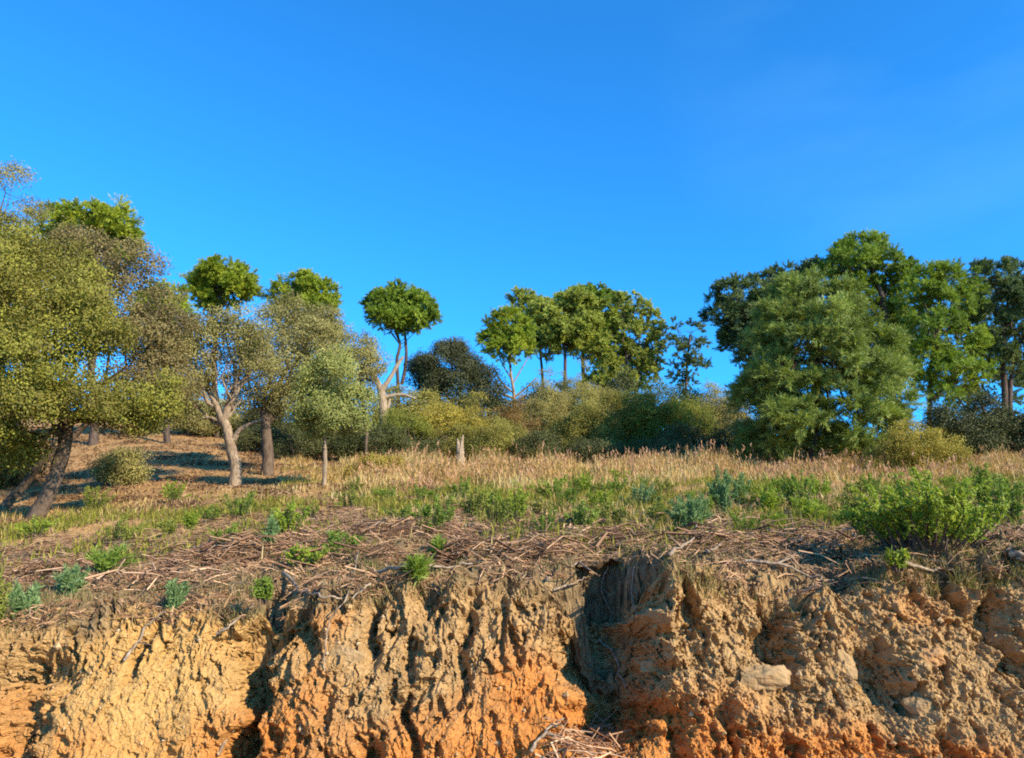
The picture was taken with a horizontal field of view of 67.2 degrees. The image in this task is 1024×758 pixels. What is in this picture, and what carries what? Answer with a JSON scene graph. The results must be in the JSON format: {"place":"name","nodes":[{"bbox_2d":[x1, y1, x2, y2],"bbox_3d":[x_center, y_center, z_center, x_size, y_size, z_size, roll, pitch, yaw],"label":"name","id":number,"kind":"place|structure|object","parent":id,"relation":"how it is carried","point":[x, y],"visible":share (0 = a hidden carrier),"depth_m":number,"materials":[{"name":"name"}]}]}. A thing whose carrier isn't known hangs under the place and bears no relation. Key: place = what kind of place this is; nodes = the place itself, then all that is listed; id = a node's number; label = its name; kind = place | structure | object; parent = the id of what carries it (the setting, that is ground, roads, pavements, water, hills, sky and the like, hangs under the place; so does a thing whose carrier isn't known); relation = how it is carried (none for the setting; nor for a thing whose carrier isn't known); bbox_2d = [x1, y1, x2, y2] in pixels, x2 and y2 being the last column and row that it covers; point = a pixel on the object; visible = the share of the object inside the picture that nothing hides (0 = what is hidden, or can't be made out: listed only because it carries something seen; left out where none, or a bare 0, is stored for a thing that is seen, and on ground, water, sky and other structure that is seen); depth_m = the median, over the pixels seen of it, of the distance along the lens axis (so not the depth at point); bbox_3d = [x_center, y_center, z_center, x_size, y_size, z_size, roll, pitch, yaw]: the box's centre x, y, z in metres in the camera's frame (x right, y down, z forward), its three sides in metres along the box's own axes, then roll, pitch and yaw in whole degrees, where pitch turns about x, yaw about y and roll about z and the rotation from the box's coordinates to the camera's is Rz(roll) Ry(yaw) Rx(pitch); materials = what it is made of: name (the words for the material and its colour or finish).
{"place":"outdoors","nodes":[
{"label":"outdoors","id":0,"kind":"place"},
{"bbox_2d":[0,526,1023,757],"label":"earth bank","id":1,"kind":"structure","parent":0,"point":[580,659],"depth_m":5.82,"materials":[{"name":"soil"}]},
{"bbox_2d":[6,580,44,623],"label":"feathery plant","id":2,"kind":"object","parent":1,"relation":"on","point":[18,600],"visible":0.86,"depth_m":6.27,"materials":[{"name":"green plant"}]},
{"bbox_2d":[51,563,90,597],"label":"feathery plant","id":3,"kind":"object","parent":1,"relation":"on","point":[69,580],"visible":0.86,"depth_m":7.33,"materials":[{"name":"green plant"}]},
{"bbox_2d":[164,576,191,610],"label":"leafy plant","id":4,"kind":"object","parent":1,"relation":"on","point":[175,596],"visible":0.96,"depth_m":6.21,"materials":[{"name":"green plant"}]},
{"bbox_2d":[249,575,274,603],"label":"leafy plant","id":5,"kind":"object","parent":1,"relation":"on","point":[263,590],"visible":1,"depth_m":6.03,"materials":[{"name":"green plant"}]},
{"bbox_2d":[320,529,367,556],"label":"leafy plant","id":6,"kind":"object","parent":1,"relation":"on","point":[332,538],"visible":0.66,"depth_m":7.65,"materials":[{"name":"green plant"}]},
{"bbox_2d":[328,644,364,665],"bbox_3d":[-1.242,2.073,5.748,0.284,0.174,0.080,0,-13,0],"label":"rock","id":7,"kind":"object","parent":1,"relation":"on","point":[350,654],"visible":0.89,"depth_m":5.72,"materials":[{"name":"beige stone"}]},
{"bbox_2d":[398,549,439,587],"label":"leafy plant","id":8,"kind":"object","parent":1,"relation":"on","point":[418,564],"visible":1,"depth_m":6.17,"materials":[{"name":"green plant"}]},
{"bbox_2d":[0,519,1023,641],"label":"crest grass","id":9,"kind":"structure","parent":1,"relation":"on","point":[369,562],"depth_m":6.40,"materials":[{"name":"plant"}]},
{"bbox_2d":[0,546,1023,757],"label":"soil crumbs","id":10,"kind":"object","parent":1,"relation":"on","point":[566,695],"visible":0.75,"depth_m":5.76,"materials":[{"name":"brown soil"}]},
{"bbox_2d":[0,485,1023,757],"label":"brushwood litter","id":11,"kind":"object","parent":1,"relation":"on","point":[384,535],"visible":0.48,"depth_m":7.28,"materials":[{"name":"brown wood"}]},
{"bbox_2d":[740,664,791,690],"bbox_3d":[1.862,2.209,5.696,0.387,0.187,0.210,0,-13,0],"label":"rock","id":12,"kind":"object","parent":1,"relation":"on","point":[761,677],"visible":0.99,"depth_m":5.62,"materials":[{"name":"beige stone"}]},
{"bbox_2d":[830,648,857,681],"bbox_3d":[2.485,2.190,5.857,0.246,0.281,0.151,0,-13,0],"label":"rock","id":13,"kind":"object","parent":1,"relation":"on","point":[850,668],"visible":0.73,"depth_m":5.80,"materials":[{"name":"beige stone"}]},
{"bbox_2d":[883,546,910,571],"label":"leafy plant","id":14,"kind":"object","parent":1,"relation":"on","point":[894,559],"visible":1,"depth_m":6.09,"materials":[{"name":"green plant"}]},
{"bbox_2d":[831,467,1011,550],"bbox_3d":[3.643,1.131,6.733,1.447,0.735,1.347,0,-13,0],"label":"leafy shrub","id":15,"kind":"object","parent":1,"relation":"on","point":[934,513],"visible":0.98,"depth_m":6.52,"materials":[{"name":"green plant"}]},
{"bbox_2d":[900,691,942,714],"bbox_3d":[2.994,2.378,5.621,0.278,0.208,0.214,0,-13,0],"label":"rock","id":16,"kind":"object","parent":1,"relation":"on","point":[916,703],"visible":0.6,"depth_m":5.56,"materials":[{"name":"beige stone"}]},
{"bbox_2d":[913,646,946,665],"bbox_3d":[3.111,2.073,5.754,0.252,0.163,0.166,0,-13,0],"label":"rock","id":17,"kind":"object","parent":1,"relation":"on","point":[934,656],"visible":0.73,"depth_m":5.70,"materials":[{"name":"beige stone"}]},
{"bbox_2d":[0,414,1023,623],"bbox_3d":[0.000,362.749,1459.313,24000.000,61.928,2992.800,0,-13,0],"label":"hillside","id":18,"kind":"structure","parent":0,"point":[179,469],"depth_m":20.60,"materials":[{"name":"brown plant"}]},
{"bbox_2d":[0,424,52,488],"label":"scrub bush","id":19,"kind":"object","parent":18,"relation":"on","point":[6,479],"visible":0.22,"depth_m":23.55,"materials":[{"name":"green plant"}]},
{"bbox_2d":[0,155,55,481],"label":"holm oak","id":20,"kind":"object","parent":18,"relation":"on","point":[29,209],"visible":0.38,"depth_m":27.02,"materials":[{"name":"green plant"}]},
{"bbox_2d":[13,514,59,537],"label":"leafy plant","id":21,"kind":"object","parent":18,"relation":"on","point":[36,526],"visible":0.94,"depth_m":12.34,"materials":[{"name":"green plant"}]},
{"bbox_2d":[20,193,148,445],"bbox_3d":[-19.850,-2.563,34.984,5.689,12.101,5.072,0,-13,0],"label":"pine","id":22,"kind":"object","parent":18,"relation":"on","point":[103,215],"visible":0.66,"depth_m":34.99,"materials":[{"name":"green plant"}]},
{"bbox_2d":[0,208,194,518],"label":"cork oak","id":23,"kind":"object","parent":18,"relation":"on","point":[33,386],"visible":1,"depth_m":16.47,"materials":[{"name":"green plant"}]},
{"bbox_2d":[82,485,116,509],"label":"leafy plant","id":24,"kind":"object","parent":18,"relation":"on","point":[88,496],"visible":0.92,"depth_m":17.24,"materials":[{"name":"green plant"}]},
{"bbox_2d":[0,215,207,509],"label":"cork oak","id":25,"kind":"object","parent":18,"relation":"on","point":[148,359],"visible":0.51,"depth_m":20.09,"materials":[{"name":"green plant"}]},
{"bbox_2d":[83,541,146,573],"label":"grassy weed","id":26,"kind":"object","parent":18,"relation":"on","point":[106,561],"visible":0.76,"depth_m":7.96,"materials":[{"name":"green plant"}]},
{"bbox_2d":[85,443,156,486],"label":"scrub bush","id":27,"kind":"object","parent":18,"relation":"on","point":[119,467],"visible":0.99,"depth_m":22.65,"materials":[{"name":"green plant"}]},
{"bbox_2d":[103,513,144,544],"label":"weed clump","id":28,"kind":"object","parent":18,"relation":"on","point":[122,530],"visible":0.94,"depth_m":10.27,"materials":[{"name":"green plant"}]},
{"bbox_2d":[119,278,201,442],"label":"pine","id":29,"kind":"object","parent":18,"relation":"on","point":[185,303],"visible":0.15,"depth_m":35.44,"materials":[{"name":"green plant"}]},
{"bbox_2d":[169,388,250,437],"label":"scrub bush","id":30,"kind":"object","parent":18,"relation":"on","point":[196,424],"visible":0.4,"depth_m":37.94,"materials":[{"name":"green plant"}]},
{"bbox_2d":[178,253,264,437],"bbox_3d":[-15.036,-1.605,39.412,3.750,10.041,4.524,11,-17,-40],"label":"stone pine","id":31,"kind":"object","parent":18,"relation":"on","point":[214,280],"visible":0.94,"depth_m":39.33,"materials":[{"name":"green plant"}]},
{"bbox_2d":[157,300,292,485],"bbox_3d":[-8.462,0.647,22.691,4.282,5.772,2.876,0,-13,0],"label":"cork oak","id":32,"kind":"object","parent":18,"relation":"on","point":[250,351],"visible":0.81,"depth_m":22.39,"materials":[{"name":"green plant"}]},
{"bbox_2d":[224,490,255,517],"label":"weed clump","id":33,"kind":"object","parent":18,"relation":"on","point":[239,502],"visible":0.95,"depth_m":12.73,"materials":[{"name":"green plant"}]},
{"bbox_2d":[222,424,303,454],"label":"scrub bush","id":34,"kind":"object","parent":18,"relation":"on","point":[251,441],"visible":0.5,"depth_m":32.77,"materials":[{"name":"green plant"}]},
{"bbox_2d":[233,402,310,440],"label":"scrub bush","id":35,"kind":"object","parent":18,"relation":"on","point":[247,420],"visible":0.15,"depth_m":37.21,"materials":[{"name":"green plant"}]},
{"bbox_2d":[218,288,348,475],"bbox_3d":[-7.676,0.158,25.704,4.634,6.916,3.769,0,-13,0],"label":"cork oak","id":36,"kind":"object","parent":18,"relation":"on","point":[316,327],"visible":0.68,"depth_m":25.44,"materials":[{"name":"green plant"}]},
{"bbox_2d":[270,501,310,535],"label":"leafy plant","id":37,"kind":"object","parent":18,"relation":"on","point":[286,520],"visible":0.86,"depth_m":9.11,"materials":[{"name":"green plant"}]},
{"bbox_2d":[257,267,344,357],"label":"pine","id":38,"kind":"object","parent":18,"relation":"on","point":[307,284],"visible":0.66,"depth_m":39.55,"materials":[{"name":"green plant"}]},
{"bbox_2d":[285,543,332,568],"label":"leafy plant","id":39,"kind":"object","parent":18,"relation":"on","point":[313,555],"visible":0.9,"depth_m":7.11,"materials":[{"name":"green plant"}]},
{"bbox_2d":[273,420,373,460],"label":"scrub bush","id":40,"kind":"object","parent":18,"relation":"on","point":[310,447],"visible":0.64,"depth_m":30.74,"materials":[{"name":"green plant"}]},
{"bbox_2d":[283,339,381,485],"bbox_3d":[-4.961,1.054,21.261,2.507,4.363,2.512,-6,-15,26],"label":"olive tree","id":41,"kind":"object","parent":18,"relation":"on","point":[324,409],"visible":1,"depth_m":21.04,"materials":[{"name":"green plant"}]},
{"bbox_2d":[324,321,396,455],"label":"holm oak","id":42,"kind":"object","parent":18,"relation":"on","point":[369,357],"visible":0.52,"depth_m":30.81,"materials":[{"name":"green plant"}]},
{"bbox_2d":[339,451,407,476],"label":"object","id":43,"kind":"object","parent":18,"relation":"on","point":[371,458],"visible":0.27,"depth_m":23.89,"materials":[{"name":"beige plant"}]},
{"bbox_2d":[371,356,415,432],"bbox_3d":[-5.272,1.342,33.575,2.152,4.912,0.523,0,-13,0],"label":"pruned trunk","id":44,"kind":"object","parent":18,"relation":"on","point":[384,397],"visible":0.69,"depth_m":33.72,"materials":[{"name":"brown wood"}]},
{"bbox_2d":[346,422,446,458],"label":"scrub bush","id":45,"kind":"object","parent":18,"relation":"on","point":[383,437],"visible":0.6,"depth_m":30.88,"materials":[{"name":"green plant"}]},
{"bbox_2d":[357,277,443,401],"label":"stone pine","id":46,"kind":"object","parent":18,"relation":"on","point":[404,311],"visible":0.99,"depth_m":47.28,"materials":[{"name":"green plant"}]},
{"bbox_2d":[373,406,436,454],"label":"broom shrub","id":47,"kind":"object","parent":18,"relation":"on","point":[408,424],"visible":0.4,"depth_m":31.94,"materials":[{"name":"green plant"}]},
{"bbox_2d":[365,380,445,441],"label":"scrub bush","id":48,"kind":"object","parent":18,"relation":"on","point":[417,405],"visible":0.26,"depth_m":40.14,"materials":[{"name":"green plant"}]},
{"bbox_2d":[406,493,454,532],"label":"weed clump","id":49,"kind":"object","parent":18,"relation":"on","point":[425,510],"visible":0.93,"depth_m":9.25,"materials":[{"name":"green plant"}]},
{"bbox_2d":[411,390,499,459],"bbox_3d":[-2.639,2.153,33.263,4.214,3.548,2.474,0,-13,0],"label":"scrub bush","id":50,"kind":"object","parent":18,"relation":"on","point":[449,414],"visible":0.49,"depth_m":32.89,"materials":[{"name":"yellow plant"}]},
{"bbox_2d":[399,333,514,413],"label":"holm oak","id":51,"kind":"object","parent":18,"relation":"on","point":[467,371],"visible":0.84,"depth_m":42.44,"materials":[{"name":"green plant"}]},
{"bbox_2d":[459,484,489,516],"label":"leafy plant","id":52,"kind":"object","parent":18,"relation":"on","point":[474,503],"visible":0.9,"depth_m":11.40,"materials":[{"name":"green plant"}]},
{"bbox_2d":[422,413,533,461],"bbox_3d":[-1.302,2.589,31.911,4.770,2.212,2.994,-5,-14,21],"label":"scrub bush","id":53,"kind":"object","parent":18,"relation":"on","point":[498,440],"visible":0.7,"depth_m":31.36,"materials":[{"name":"green plant"}]},
{"bbox_2d":[440,380,532,425],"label":"scrub bush","id":54,"kind":"object","parent":18,"relation":"on","point":[461,397],"visible":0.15,"depth_m":41.52,"materials":[{"name":"green plant"}]},
{"bbox_2d":[482,489,517,525],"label":"weed clump","id":55,"kind":"object","parent":18,"relation":"on","point":[499,509],"visible":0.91,"depth_m":9.17,"materials":[{"name":"green plant"}]},
{"bbox_2d":[475,302,539,404],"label":"pine","id":56,"kind":"object","parent":18,"relation":"on","point":[511,335],"visible":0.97,"depth_m":44.24,"materials":[{"name":"green plant"}]},
{"bbox_2d":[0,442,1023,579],"bbox_3d":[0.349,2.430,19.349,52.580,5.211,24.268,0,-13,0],"label":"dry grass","id":57,"kind":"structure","parent":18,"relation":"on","point":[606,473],"depth_m":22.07,"materials":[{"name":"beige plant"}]},
{"bbox_2d":[0,463,1023,594],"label":"green weeds","id":58,"kind":"object","parent":18,"relation":"on","point":[391,503],"visible":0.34,"depth_m":13.06,"materials":[{"name":"green plant"}]},
{"bbox_2d":[495,480,529,521],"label":"leafy plant","id":59,"kind":"object","parent":18,"relation":"on","point":[520,501],"visible":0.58,"depth_m":10.43,"materials":[{"name":"green plant"}]},
{"bbox_2d":[484,393,547,452],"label":"scrub bush","id":60,"kind":"object","parent":18,"relation":"on","point":[513,412],"visible":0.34,"depth_m":34.56,"materials":[{"name":"green plant"}]},
{"bbox_2d":[504,284,559,388],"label":"pine","id":61,"kind":"object","parent":18,"relation":"on","point":[523,296],"visible":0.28,"depth_m":52.23,"materials":[{"name":"green plant"}]},
{"bbox_2d":[501,427,564,462],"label":"scrub bush","id":62,"kind":"object","parent":18,"relation":"on","point":[530,442],"visible":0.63,"depth_m":30.93,"materials":[{"name":"green plant"}]},
{"bbox_2d":[516,366,575,456],"bbox_3d":[1.568,1.616,35.603,3.641,4.719,2.787,0,-13,0],"label":"scrub bush","id":63,"kind":"object","parent":18,"relation":"on","point":[547,409],"visible":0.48,"depth_m":35.32,"materials":[{"name":"green plant"}]},
{"bbox_2d":[531,474,567,499],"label":"leafy plant","id":64,"kind":"object","parent":18,"relation":"on","point":[547,488],"visible":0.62,"depth_m":14.87,"materials":[{"name":"green plant"}]},
{"bbox_2d":[524,285,606,387],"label":"pine","id":65,"kind":"object","parent":18,"relation":"on","point":[568,326],"visible":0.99,"depth_m":49.55,"materials":[{"name":"green plant"}]},
{"bbox_2d":[551,479,582,507],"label":"weed clump","id":66,"kind":"object","parent":18,"relation":"on","point":[569,492],"visible":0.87,"depth_m":13.14,"materials":[{"name":"green plant"}]},
{"bbox_2d":[563,500,600,526],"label":"leafy plant","id":67,"kind":"object","parent":18,"relation":"on","point":[581,514],"visible":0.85,"depth_m":9.44,"materials":[{"name":"green plant"}]},
{"bbox_2d":[538,386,641,459],"bbox_3d":[3.407,1.978,33.186,4.691,3.668,3.108,0,-13,0],"label":"scrub bush","id":68,"kind":"object","parent":18,"relation":"on","point":[596,421],"visible":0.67,"depth_m":32.77,"materials":[{"name":"green plant"}]},
{"bbox_2d":[552,280,627,376],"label":"pine","id":69,"kind":"object","parent":18,"relation":"on","point":[604,292],"visible":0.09,"depth_m":53.76,"materials":[{"name":"green plant"}]},
{"bbox_2d":[556,357,625,425],"bbox_3d":[3.505,1.531,37.797,4.135,4.966,3.763,0,-13,0],"label":"scrub bush","id":70,"kind":"object","parent":18,"relation":"on","point":[578,387],"visible":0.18,"depth_m":37.19,"materials":[{"name":"green plant"}]},
{"bbox_2d":[564,435,633,462],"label":"scrub bush","id":71,"kind":"object","parent":18,"relation":"on","point":[596,448],"visible":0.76,"depth_m":30.52,"materials":[{"name":"green plant"}]},
{"bbox_2d":[593,492,628,524],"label":"weed clump","id":72,"kind":"object","parent":18,"relation":"on","point":[606,512],"visible":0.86,"depth_m":9.90,"materials":[{"name":"green plant"}]},
{"bbox_2d":[575,289,668,390],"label":"pine","id":73,"kind":"object","parent":18,"relation":"on","point":[624,349],"visible":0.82,"depth_m":49.60,"materials":[{"name":"green plant"}]},
{"bbox_2d":[600,364,658,425],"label":"scrub bush","id":74,"kind":"object","parent":18,"relation":"on","point":[617,384],"visible":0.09,"depth_m":41.32,"materials":[{"name":"green plant"}]},
{"bbox_2d":[618,483,662,505],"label":"leafy plant","id":75,"kind":"object","parent":18,"relation":"on","point":[646,496],"visible":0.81,"depth_m":13.28,"materials":[{"name":"green plant"}]},
{"bbox_2d":[619,421,713,458],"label":"scrub bush","id":76,"kind":"object","parent":18,"relation":"on","point":[682,439],"visible":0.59,"depth_m":30.80,"materials":[{"name":"green plant"}]},
{"bbox_2d":[613,375,722,455],"bbox_3d":[6.763,1.915,33.478,5.104,4.099,3.583,0,-13,0],"label":"scrub bush","id":77,"kind":"object","parent":18,"relation":"on","point":[659,416],"visible":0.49,"depth_m":32.90,"materials":[{"name":"green plant"}]},
{"bbox_2d":[655,316,712,393],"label":"sparse pine","id":78,"kind":"object","parent":18,"relation":"on","point":[694,360],"visible":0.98,"depth_m":48.49,"materials":[{"name":"green plant"}]},
{"bbox_2d":[354,436,1023,486],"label":"grass seed heads","id":79,"kind":"object","parent":18,"relation":"on","point":[773,470],"depth_m":22.68,"materials":[{"name":"beige plant"}]},
{"bbox_2d":[664,492,714,529],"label":"feathery plant","id":80,"kind":"object","parent":18,"relation":"on","point":[682,511],"visible":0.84,"depth_m":8.71,"materials":[{"name":"green plant"}]},
{"bbox_2d":[700,414,736,458],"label":"scrub bush","id":81,"kind":"object","parent":18,"relation":"on","point":[719,443],"visible":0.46,"depth_m":31.09,"materials":[{"name":"green plant"}]},
{"bbox_2d":[689,378,753,444],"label":"scrub bush","id":82,"kind":"object","parent":18,"relation":"on","point":[719,404],"visible":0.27,"depth_m":36.19,"materials":[{"name":"green plant"}]},
{"bbox_2d":[707,462,738,513],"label":"feathery plant","id":83,"kind":"object","parent":18,"relation":"on","point":[723,499],"visible":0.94,"depth_m":11.39,"materials":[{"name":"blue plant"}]},
{"bbox_2d":[724,409,781,460],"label":"scrub bush","id":84,"kind":"object","parent":18,"relation":"on","point":[733,427],"visible":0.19,"depth_m":30.24,"materials":[{"name":"green plant"}]},
{"bbox_2d":[741,473,785,507],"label":"leafy plant","id":85,"kind":"object","parent":18,"relation":"on","point":[756,491],"visible":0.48,"depth_m":12.63,"materials":[{"name":"green plant"}]},
{"bbox_2d":[697,254,836,450],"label":"pine","id":86,"kind":"object","parent":18,"relation":"on","point":[735,316],"visible":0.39,"depth_m":41.66,"materials":[{"name":"green plant"}]},
{"bbox_2d":[757,485,785,511],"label":"weed clump","id":87,"kind":"object","parent":18,"relation":"on","point":[768,499],"visible":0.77,"depth_m":11.62,"materials":[{"name":"green plant"}]},
{"bbox_2d":[775,470,816,507],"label":"leafy plant","id":88,"kind":"object","parent":18,"relation":"on","point":[794,489],"visible":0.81,"depth_m":12.10,"materials":[{"name":"green plant"}]},
{"bbox_2d":[723,262,930,462],"bbox_3d":[11.150,-0.602,27.308,7.181,8.195,4.980,0,-13,0],"label":"pine","id":89,"kind":"object","parent":18,"relation":"on","point":[868,370],"visible":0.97,"depth_m":26.85,"materials":[{"name":"green plant"}]},
{"bbox_2d":[840,484,885,534],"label":"leafy shrub","id":90,"kind":"object","parent":18,"relation":"on","point":[854,503],"visible":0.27,"depth_m":8.10,"materials":[{"name":"green plant"}]},
{"bbox_2d":[816,229,925,431],"bbox_3d":[18.890,-1.856,39.872,5.882,12.772,5.145,0,-13,0],"label":"pine","id":91,"kind":"object","parent":18,"relation":"on","point":[850,253],"visible":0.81,"depth_m":39.91,"materials":[{"name":"green plant"}]},
{"bbox_2d":[861,417,975,472],"bbox_3d":[12.675,2.158,23.967,3.703,1.994,1.936,0,-13,0],"label":"dry shrub","id":92,"kind":"object","parent":18,"relation":"on","point":[927,440],"visible":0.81,"depth_m":23.67,"materials":[{"name":"yellow plant"}]},
{"bbox_2d":[891,257,999,423],"bbox_3d":[19.761,-0.934,34.989,5.450,9.957,3.838,5,-14,-21],"label":"pine","id":93,"kind":"object","parent":18,"relation":"on","point":[942,354],"visible":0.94,"depth_m":34.72,"materials":[{"name":"green plant"}]},
{"bbox_2d":[904,271,1023,411],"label":"pine","id":94,"kind":"object","parent":18,"relation":"on","point":[1018,380],"visible":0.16,"depth_m":44.97,"materials":[{"name":"green plant"}]},
{"bbox_2d":[938,280,989,411],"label":"pine","id":95,"kind":"object","parent":18,"relation":"on","point":[958,379],"visible":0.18,"depth_m":37.88,"materials":[{"name":"green plant"}]},
{"bbox_2d":[915,390,1023,459],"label":"scrub bush","id":96,"kind":"object","parent":18,"relation":"on","point":[972,427],"visible":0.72,"depth_m":29.94,"materials":[{"name":"green plant"}]},
{"bbox_2d":[967,462,992,504],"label":"leafy plant","id":97,"kind":"object","parent":18,"relation":"on","point":[985,473],"visible":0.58,"depth_m":9.95,"materials":[{"name":"green plant"}]},
{"bbox_2d":[964,254,1023,414],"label":"pine","id":98,"kind":"object","parent":18,"relation":"on","point":[1008,356],"visible":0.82,"depth_m":36.07,"materials":[{"name":"green plant"}]},
{"bbox_2d":[981,473,1023,523],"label":"leafy plant","id":99,"kind":"object","parent":18,"relation":"on","point":[1015,507],"visible":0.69,"depth_m":9.60,"materials":[{"name":"green plant"}]},
{"bbox_2d":[0,0,1023,437],"label":"sky","id":100,"kind":"structure","parent":0,"point":[464,152],"materials":[{"name":"blue"}]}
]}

